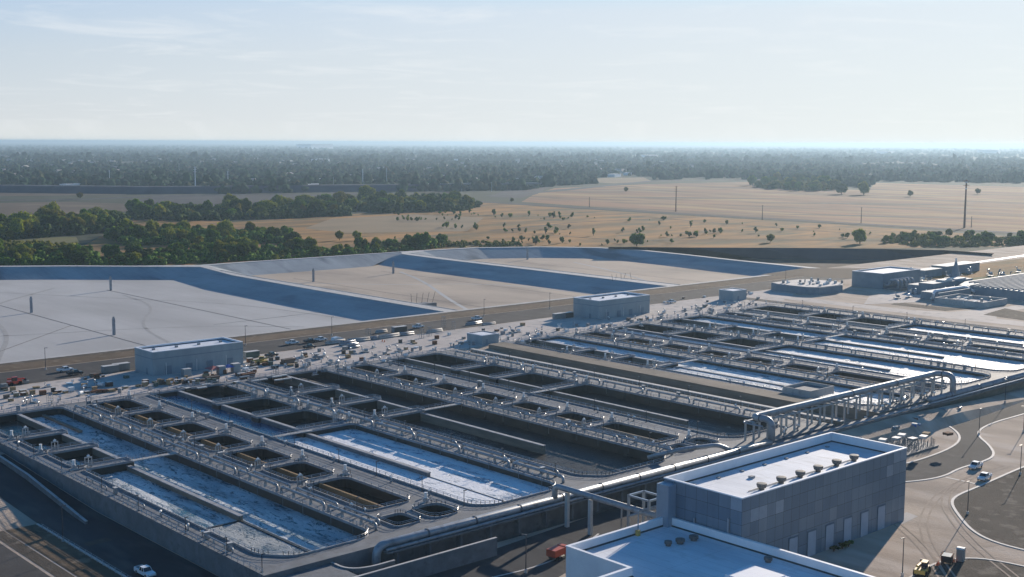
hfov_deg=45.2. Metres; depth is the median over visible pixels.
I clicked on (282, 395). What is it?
air pipe
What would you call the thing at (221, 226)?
oak tree
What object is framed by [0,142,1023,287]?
ground
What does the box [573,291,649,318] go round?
process building
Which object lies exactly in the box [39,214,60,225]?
oak tree
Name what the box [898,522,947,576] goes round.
tyre track
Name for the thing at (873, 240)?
track
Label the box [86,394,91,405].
slide gate
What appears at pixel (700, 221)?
track
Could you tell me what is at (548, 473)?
air pipe
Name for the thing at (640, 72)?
sky
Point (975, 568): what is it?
soil bed
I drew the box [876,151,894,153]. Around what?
warehouse
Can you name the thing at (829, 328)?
air pipe
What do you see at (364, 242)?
oak tree
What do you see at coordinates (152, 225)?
oak tree
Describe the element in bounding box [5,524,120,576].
sandy verge
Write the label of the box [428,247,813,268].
lagoon kerb
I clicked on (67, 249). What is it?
oak tree
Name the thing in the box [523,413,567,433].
air pipe
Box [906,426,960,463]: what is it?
kerb
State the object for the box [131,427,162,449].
air pipe
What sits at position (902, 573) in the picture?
street lamp
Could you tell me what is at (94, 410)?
air pipe
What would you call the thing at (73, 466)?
mixer drive
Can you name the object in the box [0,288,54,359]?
vehicle track
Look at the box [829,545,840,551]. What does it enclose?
shrub
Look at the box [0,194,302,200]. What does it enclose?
road
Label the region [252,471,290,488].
air pipe
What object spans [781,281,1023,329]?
gravel yard
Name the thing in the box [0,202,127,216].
dry field
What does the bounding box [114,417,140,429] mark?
air pipe
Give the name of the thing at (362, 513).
air pipe
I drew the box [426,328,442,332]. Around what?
pipe stack
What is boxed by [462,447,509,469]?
air pipe
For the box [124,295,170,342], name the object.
vehicle track
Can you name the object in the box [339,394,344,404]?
slide gate
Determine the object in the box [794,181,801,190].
oak tree
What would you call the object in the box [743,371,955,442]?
elevated pipe
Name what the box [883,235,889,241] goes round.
oak tree
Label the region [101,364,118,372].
site container
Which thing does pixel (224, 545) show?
air pipe
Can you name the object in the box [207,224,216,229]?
oak tree
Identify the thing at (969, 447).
asphalt drive
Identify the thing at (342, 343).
pipe stack
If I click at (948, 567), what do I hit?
tyre track
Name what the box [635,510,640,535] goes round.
roof antenna
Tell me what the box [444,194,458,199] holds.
oak tree
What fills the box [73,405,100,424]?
air pipe
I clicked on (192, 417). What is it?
mixer drive
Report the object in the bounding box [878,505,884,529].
door
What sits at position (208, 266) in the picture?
lagoon embankment
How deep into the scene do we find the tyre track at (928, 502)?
298.71 m
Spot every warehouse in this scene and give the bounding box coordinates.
[296,144,332,148]
[608,174,620,176]
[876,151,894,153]
[977,150,999,153]
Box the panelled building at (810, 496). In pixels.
[656,432,907,556]
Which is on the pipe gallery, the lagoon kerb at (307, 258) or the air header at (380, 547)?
the air header at (380, 547)
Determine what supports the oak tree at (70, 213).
on the ground at (84, 239)
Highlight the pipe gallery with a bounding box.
[381,380,1023,564]
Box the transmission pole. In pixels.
[963,179,968,227]
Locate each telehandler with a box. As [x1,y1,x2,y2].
[6,376,29,385]
[248,356,267,364]
[913,559,930,576]
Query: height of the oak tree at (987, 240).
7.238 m
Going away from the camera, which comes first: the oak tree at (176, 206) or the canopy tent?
the canopy tent
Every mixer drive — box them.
[7,430,16,439]
[36,444,45,454]
[69,459,78,470]
[189,412,196,421]
[222,423,231,433]
[257,436,266,445]
[287,386,295,394]
[299,450,307,460]
[328,398,335,406]
[340,464,350,475]
[345,411,353,420]
[370,410,378,418]
[420,492,430,503]
[521,392,527,400]
[563,402,570,410]
[608,412,615,421]
[684,430,692,438]
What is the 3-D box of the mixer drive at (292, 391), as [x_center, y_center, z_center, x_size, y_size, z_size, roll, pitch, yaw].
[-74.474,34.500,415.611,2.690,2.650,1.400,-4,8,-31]
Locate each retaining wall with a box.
[0,455,87,523]
[331,560,394,574]
[354,537,496,576]
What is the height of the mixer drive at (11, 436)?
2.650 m
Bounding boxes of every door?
[165,365,171,374]
[186,363,192,370]
[207,360,212,366]
[227,357,232,363]
[789,537,797,552]
[808,530,815,556]
[826,524,833,549]
[844,517,851,540]
[861,511,868,536]
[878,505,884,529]
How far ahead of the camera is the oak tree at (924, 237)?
1154.74 m
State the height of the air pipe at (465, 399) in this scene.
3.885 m
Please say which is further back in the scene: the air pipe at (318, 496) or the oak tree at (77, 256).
the oak tree at (77, 256)
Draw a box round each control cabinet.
[113,486,117,494]
[204,530,210,539]
[227,541,232,550]
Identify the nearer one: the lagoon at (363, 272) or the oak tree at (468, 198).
the lagoon at (363, 272)
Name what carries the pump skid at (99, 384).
on the concrete apron
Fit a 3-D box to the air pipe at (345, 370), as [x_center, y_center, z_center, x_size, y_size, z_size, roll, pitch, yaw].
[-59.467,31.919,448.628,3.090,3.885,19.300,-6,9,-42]
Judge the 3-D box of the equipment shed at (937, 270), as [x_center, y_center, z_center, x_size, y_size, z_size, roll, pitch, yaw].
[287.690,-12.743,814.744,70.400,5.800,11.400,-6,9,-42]
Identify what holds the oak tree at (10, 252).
on the ground at (84, 239)
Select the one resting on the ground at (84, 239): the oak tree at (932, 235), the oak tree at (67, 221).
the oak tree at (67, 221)
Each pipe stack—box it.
[325,339,344,344]
[339,339,355,345]
[347,336,370,341]
[347,342,359,348]
[375,329,387,333]
[378,332,399,338]
[400,331,414,335]
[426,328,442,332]
[465,320,481,325]
[482,322,495,324]
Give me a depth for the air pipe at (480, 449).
336.96 m
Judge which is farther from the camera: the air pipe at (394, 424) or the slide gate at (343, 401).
the slide gate at (343, 401)
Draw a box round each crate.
[3,394,9,398]
[39,390,46,394]
[68,386,74,391]
[94,373,99,378]
[95,389,101,393]
[105,381,112,386]
[141,381,147,386]
[166,379,171,384]
[878,438,886,442]
[891,436,900,440]
[897,433,905,437]
[907,437,917,440]
[919,434,927,438]
[922,431,930,435]
[943,431,952,435]
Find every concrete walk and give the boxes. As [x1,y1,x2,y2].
[899,512,917,525]
[995,388,1023,395]
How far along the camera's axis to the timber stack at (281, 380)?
436.17 m
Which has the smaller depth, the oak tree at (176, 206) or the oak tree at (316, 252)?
the oak tree at (316, 252)
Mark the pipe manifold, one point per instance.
(915, 447)
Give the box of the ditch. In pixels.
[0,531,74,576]
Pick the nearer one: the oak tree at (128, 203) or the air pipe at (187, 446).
the air pipe at (187, 446)
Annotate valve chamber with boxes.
[783,381,833,397]
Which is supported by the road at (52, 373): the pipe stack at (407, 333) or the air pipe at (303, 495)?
the pipe stack at (407, 333)
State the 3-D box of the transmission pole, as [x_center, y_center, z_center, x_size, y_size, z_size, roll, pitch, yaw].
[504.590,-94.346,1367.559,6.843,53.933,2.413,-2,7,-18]
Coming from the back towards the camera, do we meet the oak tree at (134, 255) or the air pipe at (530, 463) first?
the oak tree at (134, 255)
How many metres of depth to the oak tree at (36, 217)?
1292.26 m
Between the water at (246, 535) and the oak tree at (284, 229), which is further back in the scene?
the oak tree at (284, 229)
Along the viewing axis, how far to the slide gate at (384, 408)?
382.81 m
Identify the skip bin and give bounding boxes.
[204,375,219,381]
[240,372,255,377]
[281,357,295,364]
[940,551,953,564]
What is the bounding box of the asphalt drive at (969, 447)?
[906,402,1023,480]
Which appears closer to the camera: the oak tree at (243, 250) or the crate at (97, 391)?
the crate at (97, 391)
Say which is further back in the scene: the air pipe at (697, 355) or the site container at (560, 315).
the site container at (560, 315)
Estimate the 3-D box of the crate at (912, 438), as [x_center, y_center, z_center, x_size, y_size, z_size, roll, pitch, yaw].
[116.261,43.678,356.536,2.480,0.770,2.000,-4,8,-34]
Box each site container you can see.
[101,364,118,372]
[113,362,129,370]
[181,367,191,376]
[216,365,225,374]
[230,362,240,371]
[243,350,259,358]
[391,325,406,332]
[552,312,564,318]
[563,311,573,317]
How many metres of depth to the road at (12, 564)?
260.66 m
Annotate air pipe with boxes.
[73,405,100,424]
[86,406,110,417]
[86,476,106,490]
[101,416,130,431]
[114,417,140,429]
[121,494,144,508]
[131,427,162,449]
[144,428,173,442]
[161,513,186,529]
[164,440,197,463]
[177,441,208,455]
[199,454,235,478]
[206,535,233,552]
[213,455,247,471]
[236,381,265,394]
[237,469,278,495]
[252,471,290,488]
[268,390,298,404]
[280,486,325,512]
[295,487,337,506]
[300,400,334,419]
[327,504,377,535]
[336,368,366,382]
[336,410,372,429]
[343,506,379,524]
[347,369,374,378]
[369,375,401,391]
[374,421,414,438]
[375,418,411,430]
[379,376,409,387]
[403,384,438,400]
[414,385,446,396]
[416,430,456,443]
[416,434,460,455]
[440,393,477,410]
[452,394,486,406]
[454,351,486,361]
[461,443,504,456]
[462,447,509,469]
[480,403,520,421]
[488,357,521,372]
[492,404,529,413]
[510,457,558,473]
[512,461,564,482]
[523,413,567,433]
[524,364,559,379]
[535,414,576,428]
[562,372,599,383]
[570,424,617,441]
[573,334,614,344]
[583,426,627,440]
[602,380,643,393]
[617,341,661,351]
[621,437,672,459]
[634,438,671,448]
[646,389,689,402]
[661,321,702,330]
[664,349,711,360]
[693,398,740,412]
[704,328,748,337]
[714,357,766,371]
[717,313,757,320]
[743,409,792,420]
[751,334,798,343]
[760,319,803,329]
[769,366,825,380]
[784,304,823,312]
[801,342,852,351]
[806,325,852,334]
[827,309,870,316]
[828,376,889,387]
[855,332,905,343]
[855,349,909,361]
[872,314,918,323]
[908,339,962,349]
[913,358,972,371]
[921,320,969,329]
[965,346,1023,358]
[972,326,1023,337]
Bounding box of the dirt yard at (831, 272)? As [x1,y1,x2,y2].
[761,268,870,277]
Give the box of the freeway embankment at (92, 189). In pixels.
[0,184,418,193]
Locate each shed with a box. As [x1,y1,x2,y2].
[467,330,498,344]
[719,288,746,300]
[907,277,972,292]
[920,261,979,277]
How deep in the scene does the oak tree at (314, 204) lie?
1537.84 m
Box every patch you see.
[977,467,989,470]
[977,539,1000,546]
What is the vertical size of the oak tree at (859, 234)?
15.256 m
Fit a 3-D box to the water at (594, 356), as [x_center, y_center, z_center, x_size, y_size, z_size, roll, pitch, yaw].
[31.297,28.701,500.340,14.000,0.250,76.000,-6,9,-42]
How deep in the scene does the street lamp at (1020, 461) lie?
336.72 m
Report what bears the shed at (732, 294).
on the concrete apron
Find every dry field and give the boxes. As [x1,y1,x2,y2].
[0,193,125,195]
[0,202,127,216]
[84,202,1020,264]
[522,182,1023,231]
[591,188,740,190]
[598,177,649,182]
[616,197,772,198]
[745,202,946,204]
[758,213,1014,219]
[843,195,974,196]
[911,206,1012,209]
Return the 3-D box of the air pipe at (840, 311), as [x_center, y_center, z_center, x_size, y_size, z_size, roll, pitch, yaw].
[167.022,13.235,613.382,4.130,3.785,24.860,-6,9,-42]
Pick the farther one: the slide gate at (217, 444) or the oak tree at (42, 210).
the oak tree at (42, 210)
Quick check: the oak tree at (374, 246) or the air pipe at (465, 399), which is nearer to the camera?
the air pipe at (465, 399)
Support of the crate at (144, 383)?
on the concrete apron
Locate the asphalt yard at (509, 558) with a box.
[426,496,655,576]
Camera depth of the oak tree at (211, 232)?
1109.84 m
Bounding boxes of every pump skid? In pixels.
[29,395,39,403]
[76,386,86,395]
[94,379,104,386]
[360,346,369,352]
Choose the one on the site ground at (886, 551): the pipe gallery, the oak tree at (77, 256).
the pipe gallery
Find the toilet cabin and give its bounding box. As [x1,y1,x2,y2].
[956,546,965,562]
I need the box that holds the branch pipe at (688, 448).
[647,443,731,459]
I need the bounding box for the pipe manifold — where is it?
[885,431,938,456]
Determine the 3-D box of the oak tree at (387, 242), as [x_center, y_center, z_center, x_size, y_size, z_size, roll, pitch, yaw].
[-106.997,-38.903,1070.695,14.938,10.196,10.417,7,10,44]
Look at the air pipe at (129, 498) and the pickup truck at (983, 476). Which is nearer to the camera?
the air pipe at (129, 498)
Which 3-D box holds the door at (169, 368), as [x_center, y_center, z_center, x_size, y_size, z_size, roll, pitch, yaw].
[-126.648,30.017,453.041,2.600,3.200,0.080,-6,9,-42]
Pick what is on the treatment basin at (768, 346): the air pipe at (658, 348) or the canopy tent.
the air pipe at (658, 348)
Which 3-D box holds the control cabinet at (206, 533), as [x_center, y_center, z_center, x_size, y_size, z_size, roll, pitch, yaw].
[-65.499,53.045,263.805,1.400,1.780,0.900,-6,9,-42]
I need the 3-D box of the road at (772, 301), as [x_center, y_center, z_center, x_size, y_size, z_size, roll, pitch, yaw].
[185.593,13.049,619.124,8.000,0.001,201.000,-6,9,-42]
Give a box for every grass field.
[925,258,1023,279]
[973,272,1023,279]
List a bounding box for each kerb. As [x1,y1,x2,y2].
[14,266,151,266]
[37,523,126,576]
[201,267,443,311]
[217,252,397,264]
[221,270,455,309]
[403,254,663,285]
[412,253,679,284]
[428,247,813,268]
[494,534,598,576]
[906,413,1023,481]
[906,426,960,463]
[909,557,1023,576]
[951,466,1023,549]
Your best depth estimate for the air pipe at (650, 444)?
342.87 m
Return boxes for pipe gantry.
[620,490,656,528]
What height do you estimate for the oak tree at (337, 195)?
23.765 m
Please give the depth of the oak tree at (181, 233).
1111.12 m
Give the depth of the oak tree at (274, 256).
956.95 m
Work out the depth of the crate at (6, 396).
409.01 m
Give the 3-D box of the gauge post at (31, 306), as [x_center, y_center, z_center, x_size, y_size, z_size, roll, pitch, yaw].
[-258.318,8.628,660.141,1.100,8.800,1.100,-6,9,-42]
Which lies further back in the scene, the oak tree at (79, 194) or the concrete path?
the oak tree at (79, 194)
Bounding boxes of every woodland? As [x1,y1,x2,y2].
[0,144,1023,163]
[0,154,1023,193]
[0,179,1019,258]
[0,192,482,239]
[0,226,445,265]
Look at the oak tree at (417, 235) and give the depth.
1074.48 m
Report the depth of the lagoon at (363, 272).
815.94 m
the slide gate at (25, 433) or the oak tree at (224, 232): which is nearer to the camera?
the slide gate at (25, 433)
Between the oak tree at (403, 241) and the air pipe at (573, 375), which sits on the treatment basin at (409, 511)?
the air pipe at (573, 375)
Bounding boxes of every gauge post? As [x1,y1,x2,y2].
[29,296,32,312]
[109,276,111,290]
[112,317,115,334]
[312,268,314,281]
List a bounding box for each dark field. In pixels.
[139,195,332,205]
[490,187,547,197]
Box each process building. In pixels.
[134,337,242,375]
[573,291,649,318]
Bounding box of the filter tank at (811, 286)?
[771,277,842,294]
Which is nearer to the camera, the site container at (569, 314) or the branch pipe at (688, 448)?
the branch pipe at (688, 448)
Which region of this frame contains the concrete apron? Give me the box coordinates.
[0,289,795,412]
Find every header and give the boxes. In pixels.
[372,439,772,564]
[386,378,1023,551]
[927,372,1023,402]
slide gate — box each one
[22,426,28,437]
[51,439,58,451]
[84,455,91,466]
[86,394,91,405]
[115,406,120,416]
[147,418,152,428]
[180,430,185,440]
[215,443,220,454]
[251,388,256,397]
[255,457,260,470]
[291,400,296,409]
[297,473,302,486]
[332,412,337,421]
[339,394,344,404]
[382,405,387,415]
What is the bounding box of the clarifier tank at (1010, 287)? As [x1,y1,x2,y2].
[959,273,1023,300]
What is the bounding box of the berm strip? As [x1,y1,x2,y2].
[0,275,801,371]
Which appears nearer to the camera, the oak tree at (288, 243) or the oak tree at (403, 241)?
the oak tree at (288, 243)
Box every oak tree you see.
[0,213,6,224]
[0,238,4,251]
[7,210,32,221]
[7,248,19,256]
[8,217,24,233]
[13,252,20,260]
[15,243,26,249]
[20,247,35,254]
[22,254,32,260]
[23,220,32,237]
[31,214,39,221]
[33,211,42,218]
[33,242,44,250]
[36,206,50,214]
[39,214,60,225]
[44,201,60,210]
[44,209,65,216]
[44,247,57,254]
[62,217,72,226]
[62,244,74,257]
[66,211,75,216]
[69,247,88,254]
[69,250,89,263]
[71,217,85,226]
[76,192,82,197]
[76,211,96,224]
[80,208,90,213]
[81,244,93,250]
[87,206,103,213]
[96,214,115,226]
[99,209,119,215]
[101,243,119,258]
[109,226,123,240]
[113,254,124,262]
[120,217,133,235]
[124,198,142,209]
[124,241,142,253]
[129,251,141,261]
[130,225,147,238]
[131,202,151,214]
[136,247,153,257]
[144,199,154,207]
[145,219,159,232]
[154,204,165,216]
[160,226,176,241]
[161,201,170,207]
[161,247,172,252]
[165,222,174,227]
[167,203,184,210]
[174,220,190,227]
[177,229,187,238]
[186,230,196,241]
[190,224,202,229]
[193,236,203,243]
[202,199,212,208]
[205,229,219,237]
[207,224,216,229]
[212,239,223,254]
[216,219,235,232]
[221,200,230,207]
[221,229,229,236]
[222,193,237,202]
[223,244,236,255]
[224,235,233,242]
[225,208,236,213]
[229,198,242,208]
[234,203,241,211]
[236,242,250,256]
[240,237,250,243]
[241,197,251,212]
[244,221,255,230]
[249,243,258,252]
[252,206,269,212]
[254,226,266,231]
[256,200,277,209]
[266,226,281,236]
[271,254,278,259]
[276,195,287,205]
[279,250,287,255]
[280,225,289,235]
[283,231,301,240]
[283,239,294,248]
[291,244,301,249]
[292,198,305,209]
[293,237,303,247]
[295,194,314,201]
[302,237,316,249]
[307,200,324,212]
[309,245,322,251]
[312,247,320,256]
[321,193,331,197]
[332,245,339,252]
[333,191,346,199]
[335,230,343,239]
[342,247,354,254]
[346,193,354,198]
[352,231,361,237]
[353,236,362,245]
[357,184,375,195]
[361,239,367,247]
[369,239,382,248]
[371,243,378,252]
[374,190,387,196]
[377,197,388,201]
[381,238,395,246]
[386,193,397,199]
[390,242,400,247]
[395,189,406,196]
[401,238,406,244]
[406,236,416,247]
[414,232,419,243]
[415,200,425,211]
[418,231,431,243]
[423,195,436,199]
[437,234,447,244]
[442,197,456,204]
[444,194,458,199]
[449,191,461,198]
[464,196,474,205]
[629,233,644,245]
[747,175,756,185]
[766,234,774,241]
[767,184,774,188]
[783,182,792,189]
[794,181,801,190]
[809,183,817,190]
[818,175,829,181]
[835,183,847,193]
[851,228,866,243]
[857,181,869,194]
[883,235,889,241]
[901,233,910,239]
[919,234,929,239]
[929,232,935,239]
[930,231,942,235]
[935,235,949,244]
[945,228,952,234]
[956,236,964,241]
[967,230,974,235]
[970,235,980,243]
[981,232,994,240]
[983,237,991,243]
[1009,235,1019,242]
[1015,238,1023,245]
[1016,230,1023,235]
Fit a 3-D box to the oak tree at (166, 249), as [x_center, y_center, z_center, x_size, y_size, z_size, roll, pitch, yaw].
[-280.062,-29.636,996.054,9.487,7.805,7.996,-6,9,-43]
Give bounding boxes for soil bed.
[892,303,973,310]
[914,559,1023,576]
[954,468,1023,548]
[984,308,1023,319]
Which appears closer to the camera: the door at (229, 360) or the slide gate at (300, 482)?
the slide gate at (300, 482)
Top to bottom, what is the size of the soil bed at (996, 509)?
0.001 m
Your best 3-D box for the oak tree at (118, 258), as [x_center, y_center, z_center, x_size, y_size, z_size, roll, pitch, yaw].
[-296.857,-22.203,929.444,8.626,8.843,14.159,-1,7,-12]
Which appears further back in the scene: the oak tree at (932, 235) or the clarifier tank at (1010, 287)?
the oak tree at (932, 235)
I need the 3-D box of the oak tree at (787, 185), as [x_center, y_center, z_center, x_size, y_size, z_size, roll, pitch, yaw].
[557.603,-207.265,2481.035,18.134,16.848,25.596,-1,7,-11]
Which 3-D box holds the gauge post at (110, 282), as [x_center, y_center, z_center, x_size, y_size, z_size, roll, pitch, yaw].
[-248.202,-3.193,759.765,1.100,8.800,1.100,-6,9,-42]
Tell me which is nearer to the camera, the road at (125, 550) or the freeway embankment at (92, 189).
the road at (125, 550)
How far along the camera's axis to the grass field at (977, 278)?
791.85 m
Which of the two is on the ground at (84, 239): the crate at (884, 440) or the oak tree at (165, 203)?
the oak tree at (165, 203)
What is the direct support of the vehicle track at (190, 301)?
on the lagoon at (178, 286)
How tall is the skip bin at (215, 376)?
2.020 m
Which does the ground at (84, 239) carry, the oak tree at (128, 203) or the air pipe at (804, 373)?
the oak tree at (128, 203)
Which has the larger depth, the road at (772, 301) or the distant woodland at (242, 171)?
the distant woodland at (242, 171)
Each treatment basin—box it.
[0,346,834,576]
[504,301,1023,419]
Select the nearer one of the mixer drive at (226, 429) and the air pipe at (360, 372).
the mixer drive at (226, 429)
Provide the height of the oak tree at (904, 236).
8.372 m
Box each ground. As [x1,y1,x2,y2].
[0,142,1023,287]
[0,245,1023,576]
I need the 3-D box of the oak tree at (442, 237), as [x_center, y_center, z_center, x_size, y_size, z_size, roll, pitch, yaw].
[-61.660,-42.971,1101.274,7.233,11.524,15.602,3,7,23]
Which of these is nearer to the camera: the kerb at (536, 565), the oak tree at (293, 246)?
the kerb at (536, 565)
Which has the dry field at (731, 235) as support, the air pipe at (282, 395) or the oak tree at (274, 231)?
the oak tree at (274, 231)
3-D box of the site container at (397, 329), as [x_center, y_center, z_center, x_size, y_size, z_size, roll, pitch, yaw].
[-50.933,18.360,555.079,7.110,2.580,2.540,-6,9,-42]
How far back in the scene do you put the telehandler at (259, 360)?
473.01 m
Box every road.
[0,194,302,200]
[0,275,777,365]
[0,276,851,385]
[0,454,217,576]
[0,543,49,576]
[329,192,1016,233]
[482,179,759,195]
[745,297,1023,331]
[756,294,1023,325]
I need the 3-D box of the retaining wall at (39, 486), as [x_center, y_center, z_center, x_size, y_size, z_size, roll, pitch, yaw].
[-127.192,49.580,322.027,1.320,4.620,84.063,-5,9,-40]
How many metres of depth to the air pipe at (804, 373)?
452.48 m
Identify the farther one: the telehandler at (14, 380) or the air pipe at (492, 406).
the telehandler at (14, 380)
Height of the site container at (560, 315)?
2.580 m
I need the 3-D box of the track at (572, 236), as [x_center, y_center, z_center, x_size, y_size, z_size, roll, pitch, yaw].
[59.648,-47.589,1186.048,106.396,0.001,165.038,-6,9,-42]
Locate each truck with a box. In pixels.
[56,366,73,371]
[66,369,83,375]
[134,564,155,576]
[264,351,278,357]
[285,339,298,344]
[303,338,316,342]
[303,344,316,348]
[314,336,326,341]
[412,323,423,328]
[471,316,482,319]
[546,543,565,560]
[968,460,982,469]
[977,472,991,481]
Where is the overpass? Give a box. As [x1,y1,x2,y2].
[428,182,541,186]
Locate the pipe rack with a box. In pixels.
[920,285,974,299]
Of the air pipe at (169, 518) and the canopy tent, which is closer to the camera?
the air pipe at (169, 518)
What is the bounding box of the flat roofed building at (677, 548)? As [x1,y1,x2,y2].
[565,517,874,576]
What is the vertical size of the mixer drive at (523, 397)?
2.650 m
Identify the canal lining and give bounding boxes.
[976,255,1023,261]
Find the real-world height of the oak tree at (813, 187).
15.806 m
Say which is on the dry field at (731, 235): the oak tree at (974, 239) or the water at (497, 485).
the oak tree at (974, 239)
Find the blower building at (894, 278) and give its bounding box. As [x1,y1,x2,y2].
[852,266,919,290]
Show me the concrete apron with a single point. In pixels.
(444, 340)
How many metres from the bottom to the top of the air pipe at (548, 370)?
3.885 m
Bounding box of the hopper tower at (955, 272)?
[950,258,959,277]
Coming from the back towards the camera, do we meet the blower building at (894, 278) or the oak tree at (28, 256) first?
the oak tree at (28, 256)
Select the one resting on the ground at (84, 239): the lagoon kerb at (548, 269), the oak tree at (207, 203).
the oak tree at (207, 203)
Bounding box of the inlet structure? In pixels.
[411,293,436,305]
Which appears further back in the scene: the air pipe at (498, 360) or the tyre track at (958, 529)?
the air pipe at (498, 360)
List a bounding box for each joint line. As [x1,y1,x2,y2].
[0,305,145,345]
[109,290,288,328]
[294,278,478,306]
[384,271,575,296]
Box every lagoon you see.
[0,267,439,361]
[210,252,663,310]
[414,247,800,284]
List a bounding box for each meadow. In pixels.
[4,236,80,244]
[304,214,481,232]
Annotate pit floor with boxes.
[726,258,881,267]
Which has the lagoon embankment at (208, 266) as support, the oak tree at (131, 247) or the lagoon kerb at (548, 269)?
the lagoon kerb at (548, 269)
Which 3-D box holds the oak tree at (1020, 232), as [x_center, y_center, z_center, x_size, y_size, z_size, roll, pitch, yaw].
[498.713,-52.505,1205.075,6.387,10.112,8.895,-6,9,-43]
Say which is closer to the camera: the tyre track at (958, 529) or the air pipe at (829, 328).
the tyre track at (958, 529)
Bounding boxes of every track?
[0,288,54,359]
[0,292,346,318]
[7,326,291,335]
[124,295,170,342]
[322,283,586,293]
[400,272,466,308]
[484,235,669,241]
[490,216,720,230]
[492,206,1003,243]
[574,262,642,279]
[746,239,968,240]
[893,524,938,576]
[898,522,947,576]
[919,466,1001,574]
[927,466,1009,576]
[941,469,1010,576]
[948,469,1018,576]
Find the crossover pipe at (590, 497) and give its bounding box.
[552,484,655,534]
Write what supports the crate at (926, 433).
on the site ground at (886, 551)
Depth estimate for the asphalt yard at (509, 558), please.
272.69 m
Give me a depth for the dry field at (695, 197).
2092.70 m
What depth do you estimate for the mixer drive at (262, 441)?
345.43 m
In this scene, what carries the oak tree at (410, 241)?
on the dry field at (731, 235)
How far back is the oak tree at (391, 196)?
1781.01 m
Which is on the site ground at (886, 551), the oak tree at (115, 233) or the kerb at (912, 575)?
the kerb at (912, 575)
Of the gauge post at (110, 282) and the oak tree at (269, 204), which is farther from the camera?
the oak tree at (269, 204)
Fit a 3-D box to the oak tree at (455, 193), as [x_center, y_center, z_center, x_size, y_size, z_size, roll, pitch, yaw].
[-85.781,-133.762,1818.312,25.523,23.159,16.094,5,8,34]
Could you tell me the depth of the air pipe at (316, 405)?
389.56 m
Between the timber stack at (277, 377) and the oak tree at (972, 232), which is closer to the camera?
the timber stack at (277, 377)
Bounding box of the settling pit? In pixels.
[934,294,1007,307]
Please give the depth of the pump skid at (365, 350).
501.32 m
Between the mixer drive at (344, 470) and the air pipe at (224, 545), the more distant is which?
the mixer drive at (344, 470)
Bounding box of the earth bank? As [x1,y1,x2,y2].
[608,247,993,259]
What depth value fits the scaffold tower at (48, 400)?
399.48 m
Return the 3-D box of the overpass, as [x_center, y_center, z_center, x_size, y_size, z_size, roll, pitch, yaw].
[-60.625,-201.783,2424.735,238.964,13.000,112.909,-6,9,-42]
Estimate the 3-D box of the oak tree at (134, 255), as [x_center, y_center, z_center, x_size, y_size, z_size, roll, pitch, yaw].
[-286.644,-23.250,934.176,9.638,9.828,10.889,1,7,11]
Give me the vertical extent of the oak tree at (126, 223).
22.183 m
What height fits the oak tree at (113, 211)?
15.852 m
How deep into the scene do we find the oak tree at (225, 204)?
1565.48 m
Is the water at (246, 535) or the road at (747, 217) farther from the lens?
the road at (747, 217)
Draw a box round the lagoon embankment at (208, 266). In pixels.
[0,247,814,363]
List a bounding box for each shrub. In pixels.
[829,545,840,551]
[838,542,847,548]
[843,540,853,546]
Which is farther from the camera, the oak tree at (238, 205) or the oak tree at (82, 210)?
the oak tree at (238, 205)
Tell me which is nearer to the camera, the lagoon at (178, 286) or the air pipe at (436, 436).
the air pipe at (436, 436)
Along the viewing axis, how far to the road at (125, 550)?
285.43 m
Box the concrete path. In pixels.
[864,291,920,303]
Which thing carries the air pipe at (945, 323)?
on the treatment basin at (768, 346)
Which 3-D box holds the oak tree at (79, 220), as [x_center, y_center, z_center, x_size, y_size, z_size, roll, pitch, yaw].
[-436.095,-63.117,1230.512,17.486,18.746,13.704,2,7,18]
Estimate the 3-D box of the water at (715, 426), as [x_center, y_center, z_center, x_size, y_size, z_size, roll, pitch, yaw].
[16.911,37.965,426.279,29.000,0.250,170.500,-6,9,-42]
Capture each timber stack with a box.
[197,386,206,389]
[272,375,281,379]
[274,378,283,383]
[282,377,291,382]
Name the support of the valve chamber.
on the treatment basin at (768, 346)
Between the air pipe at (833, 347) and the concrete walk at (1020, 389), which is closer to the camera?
the concrete walk at (1020, 389)
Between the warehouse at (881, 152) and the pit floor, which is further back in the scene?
the warehouse at (881, 152)
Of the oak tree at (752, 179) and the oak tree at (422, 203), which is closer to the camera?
the oak tree at (422, 203)
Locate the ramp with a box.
[282,563,356,576]
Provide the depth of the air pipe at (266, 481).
306.22 m
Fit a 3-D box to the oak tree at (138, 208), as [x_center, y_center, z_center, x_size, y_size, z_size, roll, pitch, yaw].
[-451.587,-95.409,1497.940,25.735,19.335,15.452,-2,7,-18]
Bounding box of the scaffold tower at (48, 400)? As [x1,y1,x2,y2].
[46,392,52,405]
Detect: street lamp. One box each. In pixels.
[60,505,65,541]
[521,534,526,572]
[900,537,904,576]
[966,481,969,513]
[1019,445,1021,474]
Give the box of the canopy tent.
[204,366,222,374]
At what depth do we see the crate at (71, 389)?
420.81 m
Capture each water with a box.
[0,420,105,463]
[32,415,173,467]
[34,445,50,449]
[62,459,83,464]
[98,461,359,550]
[121,407,440,524]
[161,395,300,439]
[197,392,324,427]
[208,522,305,554]
[270,378,650,474]
[287,429,548,503]
[428,361,761,435]
[536,345,642,364]
[546,339,696,365]
[617,330,758,352]
[645,330,756,346]
[667,363,899,403]
[692,318,840,339]
[751,311,884,328]
[759,348,984,382]
[816,337,1023,369]
[899,326,1023,345]
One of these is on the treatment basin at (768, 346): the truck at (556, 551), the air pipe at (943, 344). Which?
the air pipe at (943, 344)
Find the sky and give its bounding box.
[0,0,1023,145]
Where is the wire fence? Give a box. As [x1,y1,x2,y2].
[42,524,128,576]
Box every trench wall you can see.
[471,348,843,425]
[488,342,811,410]

